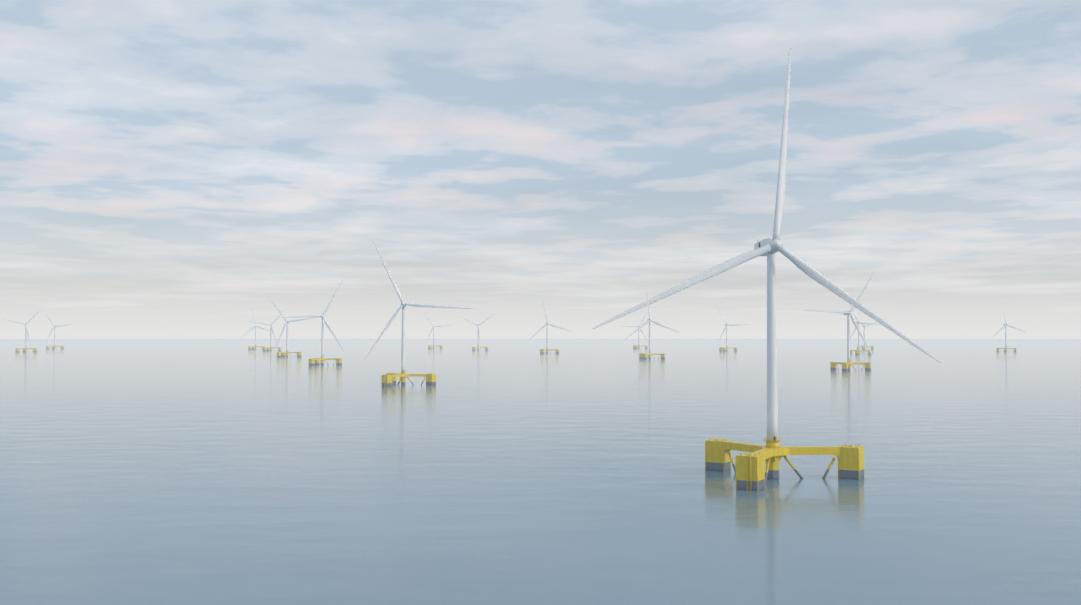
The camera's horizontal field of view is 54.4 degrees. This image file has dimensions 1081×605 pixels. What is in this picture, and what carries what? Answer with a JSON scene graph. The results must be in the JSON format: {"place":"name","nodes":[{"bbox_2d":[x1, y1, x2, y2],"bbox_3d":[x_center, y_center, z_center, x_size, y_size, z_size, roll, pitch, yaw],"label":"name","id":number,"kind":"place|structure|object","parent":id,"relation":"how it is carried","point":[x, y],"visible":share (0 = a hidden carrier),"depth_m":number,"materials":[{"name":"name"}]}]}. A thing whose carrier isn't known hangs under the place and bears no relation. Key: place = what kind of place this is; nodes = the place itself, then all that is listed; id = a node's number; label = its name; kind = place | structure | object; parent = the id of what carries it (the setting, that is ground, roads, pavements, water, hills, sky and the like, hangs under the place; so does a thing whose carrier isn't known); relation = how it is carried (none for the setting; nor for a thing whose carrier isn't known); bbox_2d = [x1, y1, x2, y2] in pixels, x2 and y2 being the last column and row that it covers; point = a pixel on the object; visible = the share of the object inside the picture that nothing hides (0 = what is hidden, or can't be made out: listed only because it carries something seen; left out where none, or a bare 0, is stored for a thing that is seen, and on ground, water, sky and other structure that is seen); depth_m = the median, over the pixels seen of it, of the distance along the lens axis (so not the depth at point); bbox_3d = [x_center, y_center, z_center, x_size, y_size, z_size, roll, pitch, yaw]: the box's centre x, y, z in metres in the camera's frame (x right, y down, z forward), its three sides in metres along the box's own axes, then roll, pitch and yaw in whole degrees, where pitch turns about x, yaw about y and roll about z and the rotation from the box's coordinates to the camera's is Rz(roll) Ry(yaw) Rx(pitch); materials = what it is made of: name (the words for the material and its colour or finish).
{"place":"outdoors","nodes":[
{"label":"outdoors","id":0,"kind":"place"},
{"bbox_2d":[0,339,1080,604],"bbox_3d":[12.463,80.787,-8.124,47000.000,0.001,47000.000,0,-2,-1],"label":"sea","id":1,"kind":"structure","parent":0,"point":[236,471],"depth_m":610.43,"materials":[{"name":"liquid"}]},
{"bbox_2d":[15,348,36,351],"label":"floating platform","id":2,"kind":"structure","parent":1,"relation":"on","point":[24,350],"depth_m":5034.81,"materials":[{"name":"paint"}]},
{"bbox_2d":[4,308,42,347],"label":"wind turbine","id":3,"kind":"object","parent":2,"relation":"on","point":[26,330],"visible":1,"depth_m":5036.23,"materials":[{"name":"paint"}]},
{"bbox_2d":[46,346,63,348],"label":"floating platform","id":4,"kind":"structure","parent":1,"relation":"on","point":[53,347],"depth_m":6094.30,"materials":[{"name":"paint"}]},
{"bbox_2d":[43,311,73,345],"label":"wind turbine","id":5,"kind":"object","parent":4,"relation":"on","point":[54,328],"visible":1,"depth_m":6095.19,"materials":[{"name":"paint"}]},
{"bbox_2d":[248,346,264,349],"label":"floating platform","id":6,"kind":"structure","parent":1,"relation":"on","point":[251,347],"depth_m":5854.82,"materials":[{"name":"paint"}]},
{"bbox_2d":[239,306,269,345],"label":"wind turbine","id":7,"kind":"object","parent":6,"relation":"on","point":[255,326],"visible":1,"depth_m":5856.92,"materials":[{"name":"paint"}]},
{"bbox_2d":[263,347,280,350],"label":"floating platform","id":8,"kind":"structure","parent":1,"relation":"on","point":[269,348],"depth_m":5356.09,"materials":[{"name":"paint"}]},
{"bbox_2d":[250,308,285,346],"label":"wind turbine","id":9,"kind":"object","parent":8,"relation":"on","point":[271,329],"visible":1,"depth_m":5355.42,"materials":[{"name":"paint"}]},
{"bbox_2d":[277,352,301,356],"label":"floating platform","id":10,"kind":"structure","parent":1,"relation":"on","point":[283,354],"depth_m":3903.33,"materials":[{"name":"paint"}]},
{"bbox_2d":[268,297,316,351],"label":"wind turbine","id":11,"kind":"object","parent":10,"relation":"on","point":[286,320],"visible":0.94,"depth_m":3903.03,"materials":[{"name":"paint"}]},
{"bbox_2d":[309,358,341,364],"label":"floating platform","id":12,"kind":"structure","parent":1,"relation":"on","point":[315,361],"depth_m":2838.93,"materials":[{"name":"paint"}]},
{"bbox_2d":[279,280,344,357],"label":"wind turbine","id":13,"kind":"object","parent":12,"relation":"on","point":[322,316],"visible":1,"depth_m":2839.15,"materials":[{"name":"paint"}]},
{"bbox_2d":[381,372,435,385],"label":"floating platform","id":14,"kind":"structure","parent":1,"relation":"on","point":[388,379],"depth_m":1701.42,"materials":[{"name":"paint"}]},
{"bbox_2d":[363,240,472,373],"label":"wind turbine","id":15,"kind":"object","parent":14,"relation":"on","point":[403,305],"visible":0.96,"depth_m":1702.54,"materials":[{"name":"paint"}]},
{"bbox_2d":[472,347,487,349],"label":"floating platform","id":16,"kind":"structure","parent":1,"relation":"on","point":[485,348],"depth_m":5569.47,"materials":[{"name":"paint"}]},
{"bbox_2d":[460,314,493,346],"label":"wind turbine","id":17,"kind":"object","parent":16,"relation":"on","point":[478,340],"visible":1,"depth_m":5567.37,"materials":[{"name":"paint"}]},
{"bbox_2d":[540,349,558,353],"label":"floating platform","id":18,"kind":"structure","parent":1,"relation":"on","point":[547,350],"depth_m":4618.76,"materials":[{"name":"paint"}]},
{"bbox_2d":[529,299,571,348],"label":"wind turbine","id":19,"kind":"object","parent":18,"relation":"on","point":[542,327],"visible":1,"depth_m":4619.66,"materials":[{"name":"paint"}]},
{"bbox_2d":[639,353,664,358],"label":"floating platform","id":20,"kind":"structure","parent":1,"relation":"on","point":[642,355],"depth_m":3568.94,"materials":[{"name":"paint"}]},
{"bbox_2d":[626,289,679,353],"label":"wind turbine","id":21,"kind":"object","parent":20,"relation":"on","point":[645,323],"visible":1,"depth_m":3568.21,"materials":[{"name":"paint"}]},
{"bbox_2d":[719,347,736,350],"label":"floating platform","id":22,"kind":"structure","parent":1,"relation":"on","point":[726,349],"depth_m":5282.50,"materials":[{"name":"paint"}]},
{"bbox_2d":[715,305,748,347],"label":"wind turbine","id":23,"kind":"object","parent":22,"relation":"on","point":[726,324],"visible":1,"depth_m":5282.21,"materials":[{"name":"paint"}]},
{"bbox_2d":[705,437,863,490],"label":"floating platform","id":24,"kind":"structure","parent":1,"relation":"on","point":[752,474],"depth_m":591.00,"materials":[{"name":"paint"}]},
{"bbox_2d":[593,46,940,447],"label":"wind turbine","id":25,"kind":"object","parent":24,"relation":"on","point":[770,247],"visible":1,"depth_m":590.36,"materials":[{"name":"paint"}]},
{"bbox_2d":[830,362,870,370],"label":"floating platform","id":26,"kind":"structure","parent":1,"relation":"on","point":[845,366],"depth_m":2407.86,"materials":[{"name":"paint"}]},
{"bbox_2d":[805,271,874,362],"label":"wind turbine","id":27,"kind":"object","parent":26,"relation":"on","point":[847,313],"visible":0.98,"depth_m":2406.62,"materials":[{"name":"paint"}]},
{"bbox_2d":[850,350,870,354],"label":"floating platform","id":28,"kind":"structure","parent":1,"relation":"on","point":[857,352],"depth_m":4371.42,"materials":[{"name":"paint"}]},
{"bbox_2d":[846,303,877,349],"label":"wind turbine","id":29,"kind":"object","parent":28,"relation":"on","point":[858,322],"visible":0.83,"depth_m":4371.70,"materials":[{"name":"paint"}]},
{"bbox_2d":[996,348,1016,351],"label":"floating platform","id":30,"kind":"structure","parent":1,"relation":"on","point":[1005,349],"depth_m":5147.20,"materials":[{"name":"paint"}]},
{"bbox_2d":[990,303,1027,347],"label":"wind turbine","id":31,"kind":"object","parent":30,"relation":"on","point":[1005,325],"visible":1,"depth_m":5146.08,"materials":[{"name":"paint"}]},
{"bbox_2d":[0,0,1080,338],"label":"sky","id":32,"kind":"structure","parent":0,"point":[170,169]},
{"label":"floating platform","id":33,"kind":"object","parent":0,"visible":0},
{"bbox_2d":[424,313,449,345],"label":"wind turbine","id":34,"kind":"object","parent":33,"relation":"on","point":[433,329],"visible":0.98,"depth_m":6300.80,"materials":[{"name":"paint"}]},
{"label":"floating platform","id":35,"kind":"object","parent":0,"visible":0},
{"bbox_2d":[620,311,648,345],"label":"wind turbine","id":36,"kind":"object","parent":35,"relation":"on","point":[638,330],"visible":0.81,"depth_m":6280.92,"materials":[{"name":"paint"}]},
{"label":"floating platform","id":37,"kind":"object","parent":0,"visible":0},
{"bbox_2d":[852,315,875,345],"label":"wind turbine","id":38,"kind":"object","parent":37,"relation":"on","point":[864,330],"visible":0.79,"depth_m":5987.86,"materials":[{"name":"paint"}]}
]}

